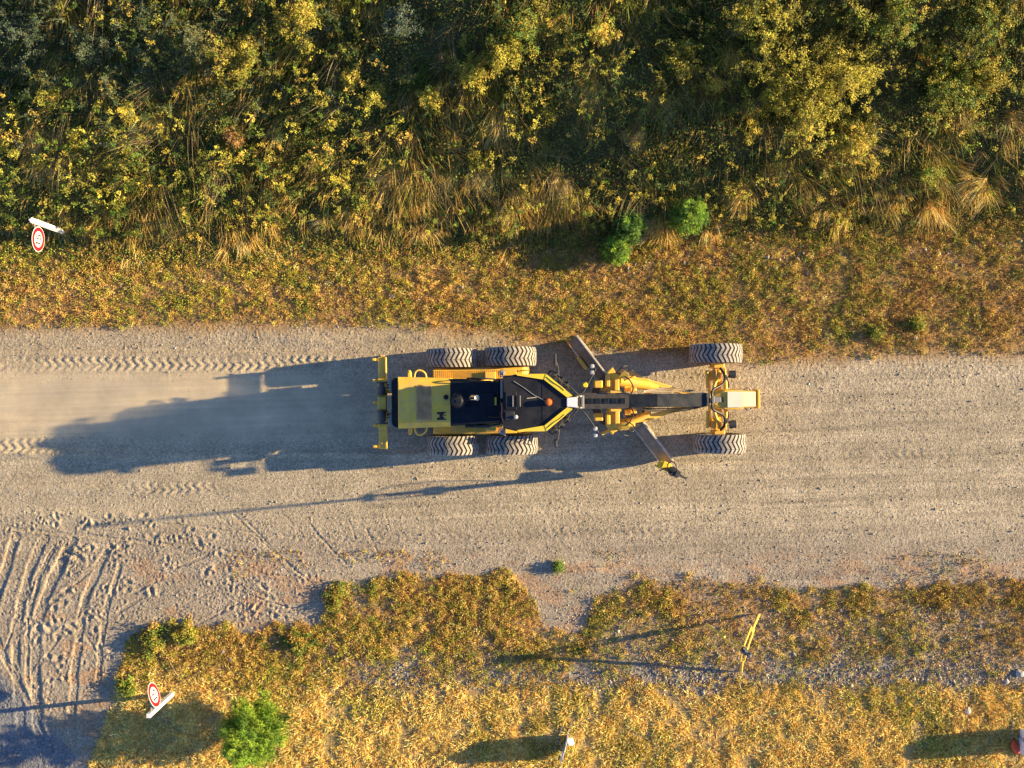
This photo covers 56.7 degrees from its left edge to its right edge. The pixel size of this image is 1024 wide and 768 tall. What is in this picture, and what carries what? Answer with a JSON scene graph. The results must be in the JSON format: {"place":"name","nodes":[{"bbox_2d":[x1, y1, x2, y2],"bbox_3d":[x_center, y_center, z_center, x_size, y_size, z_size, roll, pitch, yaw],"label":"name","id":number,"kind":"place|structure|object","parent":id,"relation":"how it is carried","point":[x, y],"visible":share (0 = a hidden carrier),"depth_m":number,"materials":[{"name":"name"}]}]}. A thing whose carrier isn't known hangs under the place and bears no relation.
{"place":"outdoors","nodes":[
{"label":"outdoors","id":0,"kind":"place"},
{"bbox_2d":[0,0,1023,767],"bbox_3d":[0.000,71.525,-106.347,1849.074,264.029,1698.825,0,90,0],"label":"ground","id":1,"kind":"structure","parent":0,"point":[58,700],"depth_m":25.50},
{"bbox_2d":[0,8,48,58],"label":"shrub","id":2,"kind":"object","parent":1,"relation":"on","point":[24,34],"visible":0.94,"depth_m":22.79,"materials":[{"name":"green plant"}]},
{"bbox_2d":[7,116,64,165],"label":"grass tussock","id":3,"kind":"object","parent":1,"relation":"on","point":[33,135],"depth_m":24.23,"materials":[{"name":"green plant"}]},
{"bbox_2d":[17,153,70,192],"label":"grass tussock","id":4,"kind":"object","parent":1,"relation":"on","point":[34,169],"depth_m":24.57,"materials":[{"name":"plant"}]},
{"bbox_2d":[29,217,66,251],"bbox_3d":[-11.983,-3.745,24.538,0.157,1.848,0.825,0,90,0],"label":"speed sign","id":5,"kind":"object","parent":1,"relation":"on","point":[38,239],"visible":1,"depth_m":24.00,"materials":[{"name":"white metal"}]},
{"bbox_2d":[34,76,62,108],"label":"weed","id":6,"kind":"object","parent":1,"relation":"on","point":[54,98],"visible":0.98,"depth_m":23.54,"materials":[{"name":"yellow plant"}]},
{"bbox_2d":[63,126,84,155],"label":"weed","id":7,"kind":"object","parent":1,"relation":"on","point":[73,136],"visible":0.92,"depth_m":23.97,"materials":[{"name":"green plant"}]},
{"bbox_2d":[58,122,104,164],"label":"shrub","id":8,"kind":"object","parent":1,"relation":"on","point":[88,138],"depth_m":24.23,"materials":[{"name":"green plant"}]},
{"bbox_2d":[73,30,113,67],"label":"shrub","id":9,"kind":"object","parent":1,"relation":"on","point":[92,48],"visible":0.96,"depth_m":22.92,"materials":[{"name":"green plant"}]},
{"bbox_2d":[113,196,134,213],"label":"weed","id":10,"kind":"object","parent":1,"relation":"on","point":[123,201],"visible":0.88,"depth_m":24.71,"materials":[{"name":"green plant"}]},
{"bbox_2d":[114,675,139,700],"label":"weed","id":11,"kind":"object","parent":1,"relation":"on","point":[128,687],"visible":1,"depth_m":25.32,"materials":[{"name":"green plant"}]},
{"bbox_2d":[115,100,139,121],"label":"weed","id":12,"kind":"object","parent":1,"relation":"on","point":[123,112],"visible":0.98,"depth_m":23.55,"materials":[{"name":"yellow plant"}]},
{"bbox_2d":[104,229,152,269],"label":"grass tussock","id":13,"kind":"object","parent":1,"relation":"on","point":[128,242],"depth_m":25.36,"materials":[{"name":"beige plant"}]},
{"bbox_2d":[120,174,147,198],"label":"weed","id":14,"kind":"object","parent":1,"relation":"on","point":[133,183],"visible":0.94,"depth_m":24.39,"materials":[{"name":"green plant"}]},
{"bbox_2d":[135,620,168,659],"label":"weed","id":15,"kind":"object","parent":1,"relation":"on","point":[153,642],"visible":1,"depth_m":25.32,"materials":[{"name":"green plant"}]},
{"bbox_2d":[130,96,187,149],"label":"shrub","id":16,"kind":"object","parent":1,"relation":"on","point":[163,122],"depth_m":24.02,"materials":[{"name":"green plant"}]},
{"bbox_2d":[146,682,174,717],"bbox_3d":[-9.042,7.952,24.605,0.213,1.897,0.794,0,90,0],"label":"speed sign","id":17,"kind":"object","parent":1,"relation":"on","point":[154,697],"visible":1,"depth_m":24.03,"materials":[{"name":"white metal"}]},
{"bbox_2d":[161,649,180,677],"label":"branch","id":18,"kind":"object","parent":1,"relation":"on","point":[171,665],"visible":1,"depth_m":25.39,"materials":[{"name":"beige wood"}]},
{"bbox_2d":[156,207,196,245],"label":"grass tussock","id":19,"kind":"object","parent":1,"relation":"on","point":[174,229],"depth_m":25.16,"materials":[{"name":"beige plant"}]},
{"bbox_2d":[166,614,201,649],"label":"weed","id":20,"kind":"object","parent":1,"relation":"on","point":[185,633],"visible":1,"depth_m":25.32,"materials":[{"name":"yellow plant"}]},
{"bbox_2d":[172,17,224,63],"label":"shrub","id":21,"kind":"object","parent":1,"relation":"on","point":[198,33],"visible":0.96,"depth_m":22.58,"materials":[{"name":"green plant"}]},
{"bbox_2d":[221,125,245,148],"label":"weed","id":22,"kind":"object","parent":1,"relation":"on","point":[232,140],"visible":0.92,"depth_m":23.85,"materials":[{"name":"brown plant"}]},
{"bbox_2d":[198,20,270,78],"bbox_3d":[-6.674,-7.937,22.918,1.509,1.649,1.475,-14,90,0],"label":"shrub","id":23,"kind":"object","parent":1,"relation":"on","point":[247,55],"visible":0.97,"depth_m":22.72,"materials":[{"name":"yellow plant"}]},
{"bbox_2d":[204,225,267,266],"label":"grass tussock","id":24,"kind":"object","parent":1,"relation":"on","point":[241,249],"depth_m":25.28,"materials":[{"name":"beige plant"}]},
{"bbox_2d":[216,689,294,767],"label":"pine bush","id":25,"kind":"object","parent":1,"relation":"on","point":[242,747],"visible":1,"depth_m":24.13,"materials":[{"name":"green plant"}]},
{"bbox_2d":[250,237,289,270],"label":"grass tussock","id":26,"kind":"object","parent":1,"relation":"on","point":[273,254],"depth_m":25.41,"materials":[{"name":"beige plant"}]},
{"bbox_2d":[273,0,324,50],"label":"shrub","id":27,"kind":"object","parent":1,"relation":"on","point":[306,6],"visible":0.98,"depth_m":22.52,"materials":[{"name":"yellow plant"}]},
{"bbox_2d":[283,627,317,660],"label":"weed","id":28,"kind":"object","parent":1,"relation":"on","point":[296,641],"visible":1,"depth_m":25.34,"materials":[{"name":"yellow plant"}]},
{"bbox_2d":[307,212,340,237],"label":"grass tussock","id":29,"kind":"object","parent":1,"relation":"on","point":[319,221],"depth_m":25.16,"materials":[{"name":"beige plant"}]},
{"bbox_2d":[320,579,346,617],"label":"weed","id":30,"kind":"object","parent":1,"relation":"on","point":[331,601],"visible":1,"depth_m":25.38,"materials":[{"name":"green plant"}]},
{"bbox_2d":[339,66,364,94],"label":"weed","id":31,"kind":"object","parent":1,"relation":"on","point":[346,82],"visible":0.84,"depth_m":23.34,"materials":[{"name":"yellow plant"}]},
{"bbox_2d":[346,192,369,212],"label":"weed","id":32,"kind":"object","parent":1,"relation":"on","point":[359,207],"visible":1,"depth_m":24.67,"materials":[{"name":"green plant"}]},
{"bbox_2d":[353,81,388,111],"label":"shrub","id":33,"kind":"object","parent":1,"relation":"on","point":[373,92],"visible":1,"depth_m":23.43,"materials":[{"name":"yellow plant"}]},
{"bbox_2d":[359,158,434,206],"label":"grass tussock","id":34,"kind":"object","parent":1,"relation":"on","point":[388,177],"depth_m":24.66,"materials":[{"name":"beige plant"}]},
{"bbox_2d":[382,2,425,37],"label":"shrub","id":35,"kind":"object","parent":1,"relation":"on","point":[400,14],"visible":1,"depth_m":22.53,"materials":[{"name":"green plant"}]},
{"bbox_2d":[406,209,451,250],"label":"grass tussock","id":36,"kind":"object","parent":1,"relation":"on","point":[420,232],"depth_m":25.26,"materials":[{"name":"beige plant"}]},
{"bbox_2d":[414,81,446,108],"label":"shrub","id":37,"kind":"object","parent":1,"relation":"on","point":[429,93],"visible":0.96,"depth_m":23.35,"materials":[{"name":"green plant"}]},
{"bbox_2d":[432,156,495,206],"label":"grass tussock","id":38,"kind":"object","parent":1,"relation":"on","point":[451,177],"depth_m":24.63,"materials":[{"name":"plant"}]},
{"bbox_2d":[451,51,490,93],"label":"shrub","id":39,"kind":"object","parent":1,"relation":"on","point":[472,73],"visible":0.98,"depth_m":22.91,"materials":[{"name":"green plant"}]},
{"bbox_2d":[462,145,490,170],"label":"weed","id":40,"kind":"object","parent":1,"relation":"on","point":[476,157],"visible":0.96,"depth_m":24.19,"materials":[{"name":"green plant"}]},
{"bbox_2d":[459,158,511,200],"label":"grass tussock","id":41,"kind":"object","parent":1,"relation":"on","point":[487,178],"depth_m":24.61,"materials":[{"name":"beige plant"}]},
{"bbox_2d":[467,107,529,154],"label":"grass tussock","id":42,"kind":"object","parent":1,"relation":"on","point":[495,125],"depth_m":24.00,"materials":[{"name":"brown plant"}]},
{"bbox_2d":[480,30,536,78],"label":"shrub","id":43,"kind":"object","parent":1,"relation":"on","point":[499,54],"visible":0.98,"depth_m":22.54,"materials":[{"name":"yellow plant"}]},
{"bbox_2d":[0,0,1023,273],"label":"bank grass","id":44,"kind":"structure","parent":1,"relation":"on","point":[470,94],"depth_m":24.15,"materials":[{"name":"green plant"}]},
{"bbox_2d":[0,0,1023,265],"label":"bushes","id":45,"kind":"object","parent":1,"relation":"on","point":[138,50],"visible":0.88,"depth_m":23.94,"materials":[{"name":"green plant"}]},
{"bbox_2d":[0,201,1023,695],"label":"weeds","id":46,"kind":"object","parent":1,"relation":"on","point":[256,651],"visible":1,"depth_m":25.46,"materials":[{"name":"yellow plant"}]},
{"bbox_2d":[0,226,1023,715],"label":"loose stones","id":47,"kind":"object","parent":1,"relation":"on","point":[690,674],"visible":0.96,"depth_m":25.47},
{"bbox_2d":[493,184,549,240],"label":"grass tussock","id":48,"kind":"object","parent":1,"relation":"on","point":[503,208],"depth_m":24.99,"materials":[{"name":"beige plant"}]},
{"bbox_2d":[504,13,546,54],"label":"shrub","id":49,"kind":"object","parent":1,"relation":"on","point":[526,28],"visible":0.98,"depth_m":22.34,"materials":[{"name":"green plant"}]},
{"bbox_2d":[531,97,557,126],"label":"weed","id":50,"kind":"object","parent":1,"relation":"on","point":[546,116],"visible":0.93,"depth_m":23.66,"materials":[{"name":"green plant"}]},
{"bbox_2d":[551,556,566,575],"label":"weed","id":51,"kind":"object","parent":1,"relation":"on","point":[558,566],"visible":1,"depth_m":25.36,"materials":[{"name":"green plant"}]},
{"bbox_2d":[540,166,585,214],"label":"grass tussock","id":52,"kind":"object","parent":1,"relation":"on","point":[557,179],"depth_m":24.76,"materials":[{"name":"beige plant"}]},
{"bbox_2d":[554,722,571,763],"bbox_3d":[1.341,9.527,24.994,0.242,0.888,1.050,17,90,0],"label":"sign board","id":53,"kind":"object","parent":1,"relation":"on","point":[563,750],"visible":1,"depth_m":25.34,"materials":[{"name":"metal"}]},
{"bbox_2d":[372,335,759,481],"bbox_3d":[1.383,0.518,23.426,9.925,4.172,3.660,-1,90,0],"label":"motor grader","id":54,"kind":"object","parent":1,"relation":"on","point":[453,407],"visible":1,"depth_m":23.92,"materials":[{"name":"yellow paint"}]},
{"bbox_2d":[568,737,573,745],"bbox_3d":[1.571,9.562,25.380,0.160,0.090,0.200,-17,90,0],"label":"weight bag","id":55,"kind":"object","parent":1,"relation":"on","point":[570,741],"visible":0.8,"depth_m":25.34,"materials":[{"name":"white paint"}]},
{"bbox_2d":[560,53,626,137],"bbox_3d":[1.736,-7.224,23.623,2.041,0.999,2.159,23,90,0],"label":"grass tussock","id":56,"kind":"object","parent":1,"relation":"on","point":[589,92],"depth_m":23.53,"materials":[{"name":"green plant"}]},
{"bbox_2d":[587,17,622,44],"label":"weed","id":57,"kind":"object","parent":1,"relation":"on","point":[596,34],"visible":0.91,"depth_m":22.49,"materials":[{"name":"yellow plant"}]},
{"bbox_2d":[598,235,632,266],"bbox_3d":[2.759,-3.555,25.110,0.973,0.880,0.899,0,90,0],"label":"pine sapling","id":58,"kind":"object","parent":1,"relation":"on","point":[616,248],"visible":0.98,"depth_m":25.01,"materials":[{"name":"green plant"}]},
{"bbox_2d":[611,206,648,245],"bbox_3d":[3.061,-4.149,24.926,0.993,1.059,1.070,26,90,0],"label":"pine sapling","id":59,"kind":"object","parent":1,"relation":"on","point":[630,224],"visible":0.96,"depth_m":24.73,"materials":[{"name":"green plant"}]},
{"bbox_2d":[620,124,645,152],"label":"shrub","id":60,"kind":"object","parent":1,"relation":"on","point":[634,137],"visible":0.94,"depth_m":23.68,"materials":[{"name":"green plant"}]},
{"bbox_2d":[634,210,683,253],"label":"grass tussock","id":61,"kind":"object","parent":1,"relation":"on","point":[652,227],"depth_m":25.30,"materials":[{"name":"beige plant"}]},
{"bbox_2d":[626,81,702,139],"bbox_3d":[3.993,-6.983,23.895,2.138,0.775,1.521,-35,90,0],"label":"grass tussock","id":62,"kind":"object","parent":1,"relation":"on","point":[649,104],"depth_m":23.79,"materials":[{"name":"plant"}]},
{"bbox_2d":[661,36,703,79],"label":"shrub","id":63,"kind":"object","parent":1,"relation":"on","point":[680,62],"visible":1,"depth_m":23.03,"materials":[{"name":"green plant"}]},
{"bbox_2d":[666,195,709,238],"bbox_3d":[4.641,-4.396,24.811,1.237,1.185,1.174,0,90,0],"label":"pine sapling","id":64,"kind":"object","parent":1,"relation":"on","point":[696,215],"visible":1,"depth_m":24.71,"materials":[{"name":"green plant"}]},
{"bbox_2d":[700,74,725,94],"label":"weed","id":65,"kind":"object","parent":1,"relation":"on","point":[715,84],"visible":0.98,"depth_m":23.32,"materials":[{"name":"green plant"}]},
{"bbox_2d":[696,211,732,255],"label":"grass tussock","id":66,"kind":"object","parent":1,"relation":"on","point":[707,232],"depth_m":25.37,"materials":[{"name":"beige plant"}]},
{"bbox_2d":[694,16,761,85],"bbox_3d":[5.480,-7.875,23.366,1.918,0.830,1.880,-26,90,0],"label":"grass tussock","id":67,"kind":"object","parent":1,"relation":"on","point":[731,55],"depth_m":23.31,"materials":[{"name":"green plant"}]},
{"bbox_2d":[705,613,759,672],"bbox_3d":[5.894,6.923,24.763,1.485,1.539,1.574,0,90,0],"label":"survey tripod","id":68,"kind":"object","parent":1,"relation":"on","point":[723,635],"visible":0.94,"depth_m":24.68,"materials":[{"name":"yellow paint"}]},
{"bbox_2d":[740,647,750,657],"bbox_3d":[5.872,6.729,23.806,0.295,0.370,0.171,38,90,0],"label":"survey instrument","id":69,"kind":"object","parent":68,"relation":"on","point":[743,650],"visible":1,"depth_m":23.74,"materials":[{"name":"black paint"}]},
{"bbox_2d":[717,177,763,226],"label":"grass tussock","id":70,"kind":"object","parent":1,"relation":"on","point":[743,205],"depth_m":25.01,"materials":[{"name":"beige plant"}]},
{"bbox_2d":[740,111,764,145],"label":"weed","id":71,"kind":"object","parent":1,"relation":"on","point":[756,131],"visible":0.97,"depth_m":23.91,"materials":[{"name":"yellow plant"}]},
{"bbox_2d":[721,0,817,74],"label":"shrub","id":72,"kind":"object","parent":1,"relation":"on","point":[765,44],"visible":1,"depth_m":22.25,"materials":[{"name":"green plant"}]},
{"bbox_2d":[757,157,806,195],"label":"grass tussock","id":73,"kind":"object","parent":1,"relation":"on","point":[793,172],"depth_m":24.73,"materials":[{"name":"plant"}]},
{"bbox_2d":[764,117,837,170],"bbox_3d":[7.440,-6.244,24.402,2.421,0.834,1.588,22,90,0],"label":"grass tussock","id":74,"kind":"object","parent":1,"relation":"on","point":[798,152],"depth_m":24.28,"materials":[{"name":"plant"}]},
{"bbox_2d":[742,11,887,161],"bbox_3d":[7.250,-7.282,22.678,3.435,2.633,3.324,-31,90,0],"label":"shrub","id":75,"kind":"object","parent":1,"relation":"on","point":[816,87],"visible":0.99,"depth_m":22.58,"materials":[{"name":"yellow plant"}]},
{"bbox_2d":[802,192,856,245],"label":"grass tussock","id":76,"kind":"object","parent":1,"relation":"on","point":[829,212],"depth_m":25.27,"materials":[{"name":"beige plant"}]},
{"bbox_2d":[824,99,890,165],"bbox_3d":[8.592,-6.275,23.815,1.678,1.362,1.732,0,90,0],"label":"shrub","id":77,"kind":"object","parent":1,"relation":"on","point":[859,144],"visible":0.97,"depth_m":23.67,"materials":[{"name":"yellow plant"}]},
{"bbox_2d":[863,322,887,342],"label":"weed","id":78,"kind":"object","parent":1,"relation":"on","point":[875,333],"visible":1,"depth_m":25.37,"materials":[{"name":"green plant"}]},
{"bbox_2d":[835,0,927,58],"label":"shrub","id":79,"kind":"object","parent":1,"relation":"on","point":[860,17],"visible":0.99,"depth_m":22.22,"materials":[{"name":"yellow plant"}]},
{"bbox_2d":[869,184,913,233],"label":"grass tussock","id":80,"kind":"object","parent":1,"relation":"on","point":[893,208],"depth_m":25.19,"materials":[{"name":"beige plant"}]},
{"bbox_2d":[903,313,927,335],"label":"weed","id":81,"kind":"object","parent":1,"relation":"on","point":[914,323],"visible":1,"depth_m":25.36,"materials":[{"name":"green plant"}]},
{"bbox_2d":[913,161,947,189],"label":"weed","id":82,"kind":"object","parent":1,"relation":"on","point":[928,172],"visible":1,"depth_m":24.46,"materials":[{"name":"green plant"}]},
{"bbox_2d":[911,192,953,235],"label":"grass tussock","id":83,"kind":"object","parent":1,"relation":"on","point":[933,208],"depth_m":25.25,"materials":[{"name":"beige plant"}]},
{"bbox_2d":[893,28,1003,137],"bbox_3d":[10.778,-7.545,23.369,2.571,1.608,2.448,-22,90,0],"label":"shrub","id":84,"kind":"object","parent":1,"relation":"on","point":[960,79],"visible":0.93,"depth_m":23.21,"materials":[{"name":"green plant"}]},
{"bbox_2d":[926,97,981,138],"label":"grass tussock","id":85,"kind":"object","parent":1,"relation":"on","point":[959,119],"depth_m":24.20,"materials":[{"name":"brown plant"}]},
{"bbox_2d":[965,707,970,714],"bbox_3d":[12.216,8.764,25.426,0.208,0.133,0.189,-41,90,0],"label":"rock","id":86,"kind":"object","parent":1,"relation":"on","point":[968,710],"visible":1,"depth_m":25.39,"materials":[{"name":"stone"}]},
{"bbox_2d":[946,172,1002,221],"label":"grass tussock","id":87,"kind":"object","parent":1,"relation":"on","point":[980,182],"depth_m":25.06,"materials":[{"name":"beige plant"}]},
{"bbox_2d":[945,0,1023,73],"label":"shrub","id":88,"kind":"object","parent":1,"relation":"on","point":[988,24],"visible":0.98,"depth_m":22.48,"materials":[{"name":"green plant"}]},
{"bbox_2d":[971,58,1016,99],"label":"shrub","id":89,"kind":"object","parent":1,"relation":"on","point":[991,80],"visible":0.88,"depth_m":23.16,"materials":[{"name":"green plant"}]},
{"bbox_2d":[987,106,1023,163],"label":"grass tussock","id":90,"kind":"object","parent":1,"relation":"on","point":[1010,124],"depth_m":24.34,"materials":[{"name":"brown plant"}]},
{"bbox_2d":[1010,715,1023,755],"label":"sign board","id":91,"kind":"object","parent":1,"relation":"on","point":[1020,740],"visible":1,"depth_m":25.27,"materials":[{"name":"metal"}]},
{"bbox_2d":[1016,669,1023,676],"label":"rock","id":92,"kind":"object","parent":1,"relation":"on","point":[1019,673],"visible":1,"depth_m":25.37,"materials":[{"name":"stone"}]},
{"bbox_2d":[85,661,1023,767],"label":"dry grass","id":93,"kind":"structure","parent":0,"point":[493,748],"depth_m":25.43,"materials":[{"name":"yellow plant"}]},
{"bbox_2d":[1010,740,1019,754],"bbox_3d":[13.473,9.703,25.367,0.255,0.165,0.400,-27,90,0],"label":"weight bag","id":94,"kind":"object","parent":93,"relation":"on","point":[1015,746],"visible":1,"depth_m":25.32,"materials":[{"name":"red fabric"}]}
]}

